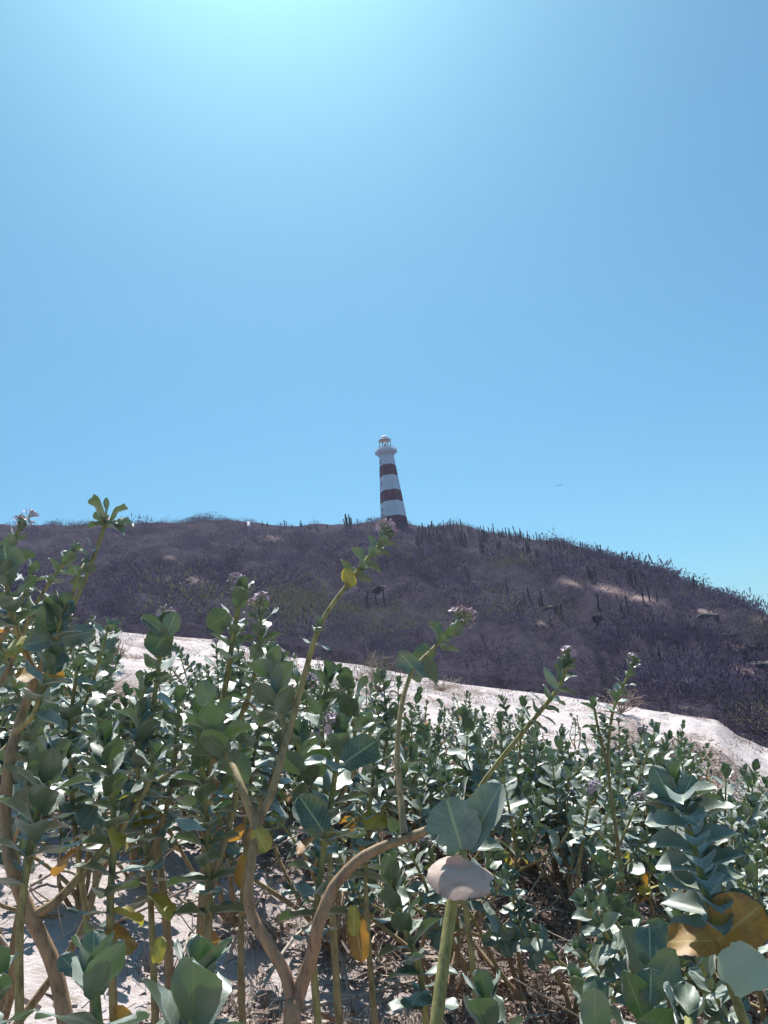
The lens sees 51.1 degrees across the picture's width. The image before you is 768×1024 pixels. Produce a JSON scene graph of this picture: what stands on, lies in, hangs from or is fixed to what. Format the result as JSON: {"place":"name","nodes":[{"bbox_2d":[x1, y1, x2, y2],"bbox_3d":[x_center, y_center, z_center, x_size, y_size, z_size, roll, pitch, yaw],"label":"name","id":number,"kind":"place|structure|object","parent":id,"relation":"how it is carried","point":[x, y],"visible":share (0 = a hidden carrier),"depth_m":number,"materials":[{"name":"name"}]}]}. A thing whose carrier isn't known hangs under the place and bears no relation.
{"place":"outdoors","nodes":[
{"label":"outdoors","id":0,"kind":"place"},
{"bbox_2d":[0,520,767,746],"bbox_3d":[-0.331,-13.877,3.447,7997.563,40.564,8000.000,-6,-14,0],"label":"hill","id":1,"kind":"structure","parent":0,"point":[491,679],"depth_m":59.06,"materials":[{"name":"soil"}]},
{"bbox_2d":[0,511,767,621],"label":"scrub cover","id":2,"kind":"object","parent":1,"relation":"on","point":[730,600],"visible":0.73,"depth_m":86.48,"materials":[{"name":"plant"}]},
{"bbox_2d":[0,562,767,755],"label":"scrub cover","id":3,"kind":"object","parent":1,"relation":"on","point":[666,640],"visible":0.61,"depth_m":33.06,"materials":[{"name":"plant"}]},
{"bbox_2d":[375,435,406,521],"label":"lighthouse","id":4,"kind":"object","parent":1,"relation":"on","point":[392,503],"visible":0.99,"depth_m":136.52,"materials":[{"name":"white paint"}]},
{"bbox_2d":[721,691,767,735],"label":"dry bush","id":5,"kind":"object","parent":1,"relation":"on","point":[752,713],"visible":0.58,"depth_m":20.12,"materials":[{"name":"plant"}]},
{"bbox_2d":[0,624,767,1023],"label":"sand dune","id":6,"kind":"structure","parent":0,"point":[36,972],"depth_m":3.97,"materials":[{"name":"sand"}]},
{"bbox_2d":[0,590,37,731],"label":"milkweed shrub","id":7,"kind":"object","parent":6,"relation":"on","point":[8,686],"visible":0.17,"depth_m":5.72,"materials":[{"name":"green plant"}]},
{"bbox_2d":[0,944,38,1023],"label":"milkweed shrub","id":8,"kind":"object","parent":6,"relation":"on","point":[7,959],"visible":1,"depth_m":1.12,"materials":[{"name":"green plant"}]},
{"bbox_2d":[0,508,83,687],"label":"milkweed shrub","id":9,"kind":"object","parent":6,"relation":"on","point":[67,558],"visible":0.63,"depth_m":2.55,"materials":[{"name":"green plant"}]},
{"bbox_2d":[0,699,92,1023],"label":"milkweed shrub","id":10,"kind":"object","parent":6,"relation":"on","point":[33,799],"visible":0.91,"depth_m":1.65,"materials":[{"name":"green plant"}]},
{"bbox_2d":[30,869,85,941],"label":"dead branch","id":11,"kind":"object","parent":6,"relation":"on","point":[47,876],"visible":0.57,"depth_m":3.41,"materials":[{"name":"wood"}]},
{"bbox_2d":[0,614,120,713],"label":"milkweed shrub","id":12,"kind":"object","parent":6,"relation":"on","point":[65,687],"visible":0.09,"depth_m":7.54,"materials":[{"name":"green plant"}]},
{"bbox_2d":[0,648,122,818],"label":"milkweed shrub","id":13,"kind":"object","parent":6,"relation":"on","point":[5,711],"visible":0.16,"depth_m":4.35,"materials":[{"name":"green plant"}]},
{"bbox_2d":[0,647,123,819],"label":"milkweed shrub","id":14,"kind":"object","parent":6,"relation":"on","point":[117,667],"visible":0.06,"depth_m":5.50,"materials":[{"name":"green plant"}]},
{"bbox_2d":[0,613,131,819],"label":"milkweed shrub","id":15,"kind":"object","parent":6,"relation":"on","point":[22,665],"visible":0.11,"depth_m":5.16,"materials":[{"name":"green plant"}]},
{"bbox_2d":[10,608,121,727],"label":"milkweed shrub","id":16,"kind":"object","parent":6,"relation":"on","point":[114,649],"visible":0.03,"depth_m":6.95,"materials":[{"name":"green plant"}]},
{"bbox_2d":[0,494,135,1023],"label":"milkweed shrub","id":17,"kind":"object","parent":6,"relation":"on","point":[52,635],"visible":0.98,"depth_m":1.82,"materials":[{"name":"green plant"}]},
{"bbox_2d":[17,650,135,1014],"bbox_3d":[-0.858,1.065,2.307,0.373,1.375,0.203,-11,-15,18],"label":"milkweed shrub","id":18,"kind":"object","parent":6,"relation":"on","point":[85,818],"visible":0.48,"depth_m":2.37,"materials":[{"name":"green plant"}]},
{"bbox_2d":[0,665,185,813],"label":"milkweed shrub","id":19,"kind":"object","parent":6,"relation":"on","point":[124,701],"visible":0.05,"depth_m":5.02,"materials":[{"name":"green plant"}]},
{"bbox_2d":[0,713,185,918],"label":"milkweed shrub","id":20,"kind":"object","parent":6,"relation":"on","point":[21,843],"visible":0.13,"depth_m":3.55,"materials":[{"name":"green plant"}]},
{"bbox_2d":[61,703,171,796],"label":"milkweed shrub","id":21,"kind":"object","parent":6,"relation":"on","point":[116,706],"visible":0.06,"depth_m":4.83,"materials":[{"name":"green plant"}]},
{"bbox_2d":[67,718,173,1021],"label":"milkweed shrub","id":22,"kind":"object","parent":6,"relation":"on","point":[108,752],"visible":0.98,"depth_m":1.77,"materials":[{"name":"green plant"}]},
{"bbox_2d":[34,929,243,1023],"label":"milkweed shrub","id":23,"kind":"object","parent":6,"relation":"on","point":[200,991],"visible":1,"depth_m":1.07,"materials":[{"name":"green plant"}]},
{"bbox_2d":[79,771,211,878],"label":"milkweed shrub","id":24,"kind":"object","parent":6,"relation":"on","point":[133,854],"visible":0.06,"depth_m":3.93,"materials":[{"name":"green plant"}]},
{"bbox_2d":[110,604,183,990],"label":"milkweed shrub","id":25,"kind":"object","parent":6,"relation":"on","point":[164,627],"visible":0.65,"depth_m":2.39,"materials":[{"name":"green plant"}]},
{"bbox_2d":[105,681,199,1023],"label":"milkweed shrub","id":26,"kind":"object","parent":6,"relation":"on","point":[142,733],"visible":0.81,"depth_m":2.27,"materials":[{"name":"green plant"}]},
{"bbox_2d":[118,764,186,871],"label":"milkweed shrub","id":27,"kind":"object","parent":6,"relation":"on","point":[141,852],"visible":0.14,"depth_m":4.15,"materials":[{"name":"green plant"}]},
{"bbox_2d":[136,873,186,903],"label":"dead branch","id":28,"kind":"object","parent":6,"relation":"on","point":[155,885],"visible":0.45,"depth_m":3.80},
{"bbox_2d":[0,617,364,1023],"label":"milkweed shrub","id":29,"kind":"object","parent":6,"relation":"on","point":[96,703],"visible":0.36,"depth_m":2.52,"materials":[{"name":"green plant"}]},
{"bbox_2d":[108,705,287,837],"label":"milkweed shrub","id":30,"kind":"object","parent":6,"relation":"on","point":[179,794],"visible":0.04,"depth_m":4.51,"materials":[{"name":"green plant"}]},
{"bbox_2d":[155,644,251,769],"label":"milkweed shrub","id":31,"kind":"object","parent":6,"relation":"on","point":[192,681],"visible":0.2,"depth_m":6.25,"materials":[{"name":"green plant"}]},
{"bbox_2d":[132,637,275,754],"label":"milkweed shrub","id":32,"kind":"object","parent":6,"relation":"on","point":[246,716],"visible":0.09,"depth_m":6.42,"materials":[{"name":"green plant"}]},
{"bbox_2d":[146,621,269,712],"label":"milkweed shrub","id":33,"kind":"object","parent":6,"relation":"on","point":[192,664],"visible":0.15,"depth_m":7.66,"materials":[{"name":"green plant"}]},
{"bbox_2d":[166,696,259,946],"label":"milkweed shrub","id":34,"kind":"object","parent":6,"relation":"on","point":[208,889],"visible":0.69,"depth_m":1.90,"materials":[{"name":"green plant"}]},
{"bbox_2d":[121,708,329,927],"bbox_3d":[-0.670,1.381,3.723,1.113,1.110,0.482,3,-17,-32],"label":"milkweed shrub","id":35,"kind":"object","parent":6,"relation":"on","point":[169,844],"visible":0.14,"depth_m":3.67,"materials":[{"name":"green plant"}]},
{"bbox_2d":[159,730,300,854],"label":"milkweed shrub","id":36,"kind":"object","parent":6,"relation":"on","point":[281,794],"visible":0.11,"depth_m":4.66,"materials":[{"name":"green plant"}]},
{"bbox_2d":[180,572,281,932],"bbox_3d":[-0.403,0.970,2.277,0.320,1.623,0.214,-6,-14,0],"label":"milkweed shrub","id":37,"kind":"object","parent":6,"relation":"on","point":[219,621],"visible":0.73,"depth_m":2.41,"materials":[{"name":"green plant"}]},
{"bbox_2d":[162,637,323,725],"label":"milkweed shrub","id":38,"kind":"object","parent":6,"relation":"on","point":[199,674],"visible":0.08,"depth_m":7.14,"materials":[{"name":"green plant"}]},
{"bbox_2d":[156,657,360,813],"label":"milkweed shrub","id":39,"kind":"object","parent":6,"relation":"on","point":[294,675],"visible":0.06,"depth_m":5.20,"materials":[{"name":"green plant"}]},
{"bbox_2d":[225,876,300,964],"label":"dead branch","id":40,"kind":"object","parent":6,"relation":"on","point":[236,938],"visible":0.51,"depth_m":3.48,"materials":[{"name":"wood"}]},
{"bbox_2d":[216,648,318,1023],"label":"milkweed shrub","id":41,"kind":"object","parent":6,"relation":"on","point":[228,784],"visible":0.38,"depth_m":2.68,"materials":[{"name":"green plant"}]},
{"bbox_2d":[248,690,329,803],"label":"milkweed shrub","id":42,"kind":"object","parent":6,"relation":"on","point":[263,740],"visible":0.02,"depth_m":5.29,"materials":[{"name":"green plant"}]},
{"bbox_2d":[246,895,342,1016],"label":"dead branch","id":43,"kind":"object","parent":6,"relation":"on","point":[284,950],"visible":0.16,"depth_m":3.14,"materials":[{"name":"wood"}]},
{"bbox_2d":[179,759,461,954],"bbox_3d":[-0.260,1.578,3.790,1.303,0.955,0.987,-6,-14,0],"label":"milkweed shrub","id":44,"kind":"object","parent":6,"relation":"on","point":[270,823],"visible":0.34,"depth_m":3.57,"materials":[{"name":"green plant"}]},
{"bbox_2d":[300,669,340,713],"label":"milkweed shrub","id":45,"kind":"object","parent":6,"relation":"on","point":[314,691],"visible":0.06,"depth_m":6.58,"materials":[{"name":"green plant"}]},
{"bbox_2d":[275,712,378,1023],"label":"milkweed shrub","id":46,"kind":"object","parent":6,"relation":"on","point":[314,814],"visible":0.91,"depth_m":1.87,"materials":[{"name":"green plant"}]},
{"bbox_2d":[250,682,406,806],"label":"milkweed shrub","id":47,"kind":"object","parent":6,"relation":"on","point":[393,730],"visible":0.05,"depth_m":5.56,"materials":[{"name":"green plant"}]},
{"bbox_2d":[185,518,476,1023],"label":"milkweed shrub","id":48,"kind":"object","parent":6,"relation":"on","point":[217,737],"visible":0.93,"depth_m":1.79,"materials":[{"name":"green plant"}]},
{"bbox_2d":[322,915,354,1012],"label":"dead branch","id":49,"kind":"object","parent":6,"relation":"on","point":[345,971],"visible":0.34,"depth_m":3.25,"materials":[{"name":"wood"}]},
{"bbox_2d":[296,659,383,1023],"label":"milkweed shrub","id":50,"kind":"object","parent":6,"relation":"on","point":[350,704],"visible":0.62,"depth_m":2.30,"materials":[{"name":"green plant"}]},
{"bbox_2d":[251,668,436,831],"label":"milkweed shrub","id":51,"kind":"object","parent":6,"relation":"on","point":[405,732],"visible":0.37,"depth_m":5.21,"materials":[{"name":"green plant"}]},
{"bbox_2d":[300,675,405,777],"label":"milkweed shrub","id":52,"kind":"object","parent":6,"relation":"on","point":[398,685],"visible":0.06,"depth_m":6.62,"materials":[{"name":"green plant"}]},
{"bbox_2d":[347,668,384,732],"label":"milkweed shrub","id":53,"kind":"object","parent":6,"relation":"on","point":[373,693],"visible":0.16,"depth_m":8.84,"materials":[{"name":"green plant"}]},
{"bbox_2d":[318,755,432,866],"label":"milkweed shrub","id":54,"kind":"object","parent":6,"relation":"on","point":[414,817],"visible":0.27,"depth_m":4.51,"materials":[{"name":"green plant"}]},
{"bbox_2d":[334,710,428,1023],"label":"milkweed shrub","id":55,"kind":"object","parent":6,"relation":"on","point":[372,820],"visible":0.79,"depth_m":2.71,"materials":[{"name":"green plant"}]},
{"bbox_2d":[354,647,411,691],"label":"dry bush","id":56,"kind":"object","parent":6,"relation":"on","point":[378,688],"visible":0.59,"depth_m":17.07,"materials":[{"name":"plant"}]},
{"bbox_2d":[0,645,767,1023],"bbox_3d":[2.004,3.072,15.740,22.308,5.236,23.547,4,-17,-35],"label":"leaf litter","id":57,"kind":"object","parent":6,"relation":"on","point":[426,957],"visible":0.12,"depth_m":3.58,"materials":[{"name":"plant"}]},
{"bbox_2d":[303,951,467,1009],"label":"dead branch","id":58,"kind":"object","parent":6,"relation":"on","point":[343,999],"visible":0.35,"depth_m":3.11,"materials":[{"name":"wood"}]},
{"bbox_2d":[346,848,459,1023],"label":"milkweed shrub","id":59,"kind":"object","parent":6,"relation":"on","point":[394,898],"visible":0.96,"depth_m":1.72,"materials":[{"name":"green plant"}]},
{"bbox_2d":[374,702,431,771],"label":"milkweed shrub","id":60,"kind":"object","parent":6,"relation":"on","point":[413,734],"visible":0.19,"depth_m":7.21,"materials":[{"name":"green plant"}]},
{"bbox_2d":[401,699,429,755],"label":"milkweed shrub","id":61,"kind":"object","parent":6,"relation":"on","point":[418,716],"visible":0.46,"depth_m":8.60,"materials":[{"name":"green plant"}]},
{"bbox_2d":[280,769,556,997],"bbox_3d":[0.216,1.616,3.511,1.036,0.936,0.878,-13,-15,24],"label":"milkweed shrub","id":62,"kind":"object","parent":6,"relation":"on","point":[431,896],"visible":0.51,"depth_m":3.31,"materials":[{"name":"green plant"}]},
{"bbox_2d":[358,961,501,1014],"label":"dead branch","id":63,"kind":"object","parent":6,"relation":"on","point":[388,997],"visible":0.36,"depth_m":3.18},
{"bbox_2d":[400,708,478,765],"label":"milkweed shrub","id":64,"kind":"object","parent":6,"relation":"on","point":[448,738],"visible":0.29,"depth_m":7.88,"materials":[{"name":"green plant"}]},
{"bbox_2d":[416,673,468,692],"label":"dry bush","id":65,"kind":"object","parent":6,"relation":"on","point":[443,688],"visible":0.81,"depth_m":21.49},
{"bbox_2d":[413,690,482,753],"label":"milkweed shrub","id":66,"kind":"object","parent":6,"relation":"on","point":[449,734],"visible":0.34,"depth_m":10.61,"materials":[{"name":"green plant"}]},
{"bbox_2d":[404,709,498,775],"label":"milkweed shrub","id":67,"kind":"object","parent":6,"relation":"on","point":[459,724],"visible":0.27,"depth_m":6.53,"materials":[{"name":"green plant"}]},
{"bbox_2d":[391,711,515,801],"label":"milkweed shrub","id":68,"kind":"object","parent":6,"relation":"on","point":[431,790],"visible":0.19,"depth_m":5.63,"materials":[{"name":"green plant"}]},
{"bbox_2d":[380,712,534,870],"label":"milkweed shrub","id":69,"kind":"object","parent":6,"relation":"on","point":[443,761],"visible":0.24,"depth_m":4.86,"materials":[{"name":"green plant"}]},
{"bbox_2d":[426,782,505,1023],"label":"milkweed shrub","id":70,"kind":"object","parent":6,"relation":"on","point":[459,827],"visible":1,"depth_m":1.34,"materials":[{"name":"green plant"}]},
{"bbox_2d":[350,765,585,998],"bbox_3d":[0.349,1.636,3.476,0.814,1.014,0.987,7,-19,-43],"label":"milkweed shrub","id":71,"kind":"object","parent":6,"relation":"on","point":[503,939],"visible":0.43,"depth_m":3.42,"materials":[{"name":"green plant"}]},
{"bbox_2d":[461,969,523,1023],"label":"milkweed shrub","id":72,"kind":"object","parent":6,"relation":"on","point":[487,1006],"visible":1,"depth_m":1.31,"materials":[{"name":"green plant"}]},
{"bbox_2d":[349,695,644,871],"bbox_3d":[0.737,1.711,4.982,1.584,1.090,1.394,-14,-16,27],"label":"milkweed shrub","id":73,"kind":"object","parent":6,"relation":"on","point":[471,779],"visible":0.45,"depth_m":4.71,"materials":[{"name":"green plant"}]},
{"bbox_2d":[470,695,539,759],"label":"milkweed shrub","id":74,"kind":"object","parent":6,"relation":"on","point":[487,723],"visible":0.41,"depth_m":7.97,"materials":[{"name":"green plant"}]},
{"bbox_2d":[471,723,542,775],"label":"milkweed shrub","id":75,"kind":"object","parent":6,"relation":"on","point":[537,736],"visible":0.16,"depth_m":7.37,"materials":[{"name":"green plant"}]},
{"bbox_2d":[462,645,577,1023],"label":"milkweed shrub","id":76,"kind":"object","parent":6,"relation":"on","point":[565,661],"visible":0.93,"depth_m":2.28,"materials":[{"name":"green plant"}]},
{"bbox_2d":[419,724,645,887],"bbox_3d":[1.061,1.777,4.909,1.253,0.985,1.210,-17,-18,37],"label":"milkweed shrub","id":77,"kind":"object","parent":6,"relation":"on","point":[603,802],"visible":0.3,"depth_m":4.64,"materials":[{"name":"green plant"}]},
{"bbox_2d":[522,895,570,926],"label":"dead branch","id":78,"kind":"object","parent":6,"relation":"on","point":[540,911],"visible":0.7,"depth_m":4.04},
{"bbox_2d":[414,780,695,1023],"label":"milkweed shrub","id":79,"kind":"object","parent":6,"relation":"on","point":[537,943],"visible":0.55,"depth_m":3.29,"materials":[{"name":"green plant"}]},
{"bbox_2d":[513,780,624,916],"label":"milkweed shrub","id":80,"kind":"object","parent":6,"relation":"on","point":[571,872],"visible":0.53,"depth_m":4.31,"materials":[{"name":"green plant"}]},
{"bbox_2d":[561,712,581,748],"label":"milkweed shrub","id":81,"kind":"object","parent":6,"relation":"on","point":[574,719],"visible":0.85,"depth_m":11.08,"materials":[{"name":"green plant"}]},
{"bbox_2d":[558,713,650,827],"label":"milkweed shrub","id":82,"kind":"object","parent":6,"relation":"on","point":[602,718],"visible":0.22,"depth_m":6.65,"materials":[{"name":"green plant"}]},
{"bbox_2d":[558,733,650,790],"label":"milkweed shrub","id":83,"kind":"object","parent":6,"relation":"on","point":[586,748],"visible":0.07,"depth_m":6.56,"materials":[{"name":"green plant"}]},
{"bbox_2d":[580,652,640,907],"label":"milkweed shrub","id":84,"kind":"object","parent":6,"relation":"on","point":[633,663],"visible":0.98,"depth_m":3.73,"materials":[{"name":"green plant"}]},
{"bbox_2d":[587,684,647,713],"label":"dry bush","id":85,"kind":"object","parent":6,"relation":"on","point":[621,710],"visible":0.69,"depth_m":17.73,"materials":[{"name":"plant"}]},
{"bbox_2d":[547,726,701,858],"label":"milkweed shrub","id":86,"kind":"object","parent":6,"relation":"on","point":[641,730],"visible":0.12,"depth_m":5.58,"materials":[{"name":"green plant"}]},
{"bbox_2d":[573,918,706,1023],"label":"milkweed shrub","id":87,"kind":"object","parent":6,"relation":"on","point":[655,979],"visible":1,"depth_m":1.13,"materials":[{"name":"green plant"}]},
{"bbox_2d":[514,841,767,1023],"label":"milkweed shrub","id":88,"kind":"object","parent":6,"relation":"on","point":[607,927],"visible":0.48,"depth_m":2.43,"materials":[{"name":"green plant"}]},
{"bbox_2d":[516,721,767,910],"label":"milkweed shrub","id":89,"kind":"object","parent":6,"relation":"on","point":[588,873],"visible":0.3,"depth_m":4.58,"materials":[{"name":"green plant"}]},
{"bbox_2d":[575,719,709,773],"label":"milkweed shrub","id":90,"kind":"object","parent":6,"relation":"on","point":[650,724],"visible":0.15,"depth_m":7.27,"materials":[{"name":"green plant"}]},
{"bbox_2d":[584,724,720,863],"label":"milkweed shrub","id":91,"kind":"object","parent":6,"relation":"on","point":[664,753],"visible":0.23,"depth_m":5.54,"materials":[{"name":"green plant"}]},
{"bbox_2d":[558,808,751,944],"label":"milkweed shrub","id":92,"kind":"object","parent":6,"relation":"on","point":[632,870],"visible":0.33,"depth_m":3.90,"materials":[{"name":"green plant"}]},
{"bbox_2d":[605,747,763,899],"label":"milkweed shrub","id":93,"kind":"object","parent":6,"relation":"on","point":[755,803],"visible":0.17,"depth_m":4.81,"materials":[{"name":"green plant"}]},
{"bbox_2d":[611,841,767,1023],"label":"milkweed shrub","id":94,"kind":"object","parent":6,"relation":"on","point":[701,972],"visible":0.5,"depth_m":2.13,"materials":[{"name":"green plant"}]},
{"bbox_2d":[629,762,766,894],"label":"milkweed shrub","id":95,"kind":"object","parent":6,"relation":"on","point":[726,770],"visible":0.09,"depth_m":4.97,"materials":[{"name":"green plant"}]},
{"bbox_2d":[637,757,767,1023],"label":"milkweed shrub","id":96,"kind":"object","parent":6,"relation":"on","point":[729,927],"visible":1,"depth_m":1.32,"materials":[{"name":"green plant"}]},
{"bbox_2d":[690,751,716,792],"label":"milkweed shrub","id":97,"kind":"object","parent":6,"relation":"on","point":[709,778],"visible":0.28,"depth_m":7.69,"materials":[{"name":"green plant"}]},
{"bbox_2d":[644,827,767,1023],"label":"milkweed shrub","id":98,"kind":"object","parent":6,"relation":"on","point":[755,833],"visible":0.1,"depth_m":3.39,"materials":[{"name":"green plant"}]},
{"bbox_2d":[645,818,767,1023],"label":"milkweed shrub","id":99,"kind":"object","parent":6,"relation":"on","point":[755,858],"visible":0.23,"depth_m":2.79,"materials":[{"name":"green plant"}]},
{"bbox_2d":[645,790,767,898],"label":"milkweed shrub","id":100,"kind":"object","parent":6,"relation":"on","point":[733,863],"visible":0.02,"depth_m":4.91,"materials":[{"name":"green plant"}]},
{"bbox_2d":[660,830,767,994],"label":"milkweed shrub","id":101,"kind":"object","parent":6,"relation":"on","point":[665,849],"visible":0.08,"depth_m":3.60,"materials":[{"name":"green plant"}]},
{"bbox_2d":[709,763,767,843],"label":"milkweed shrub","id":102,"kind":"object","parent":6,"relation":"on","point":[744,770],"visible":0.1,"depth_m":6.14,"materials":[{"name":"green plant"}]},
{"bbox_2d":[0,0,767,613],"label":"sky","id":103,"kind":"structure","parent":0,"point":[247,247],"materials":[{"name":"blue"}]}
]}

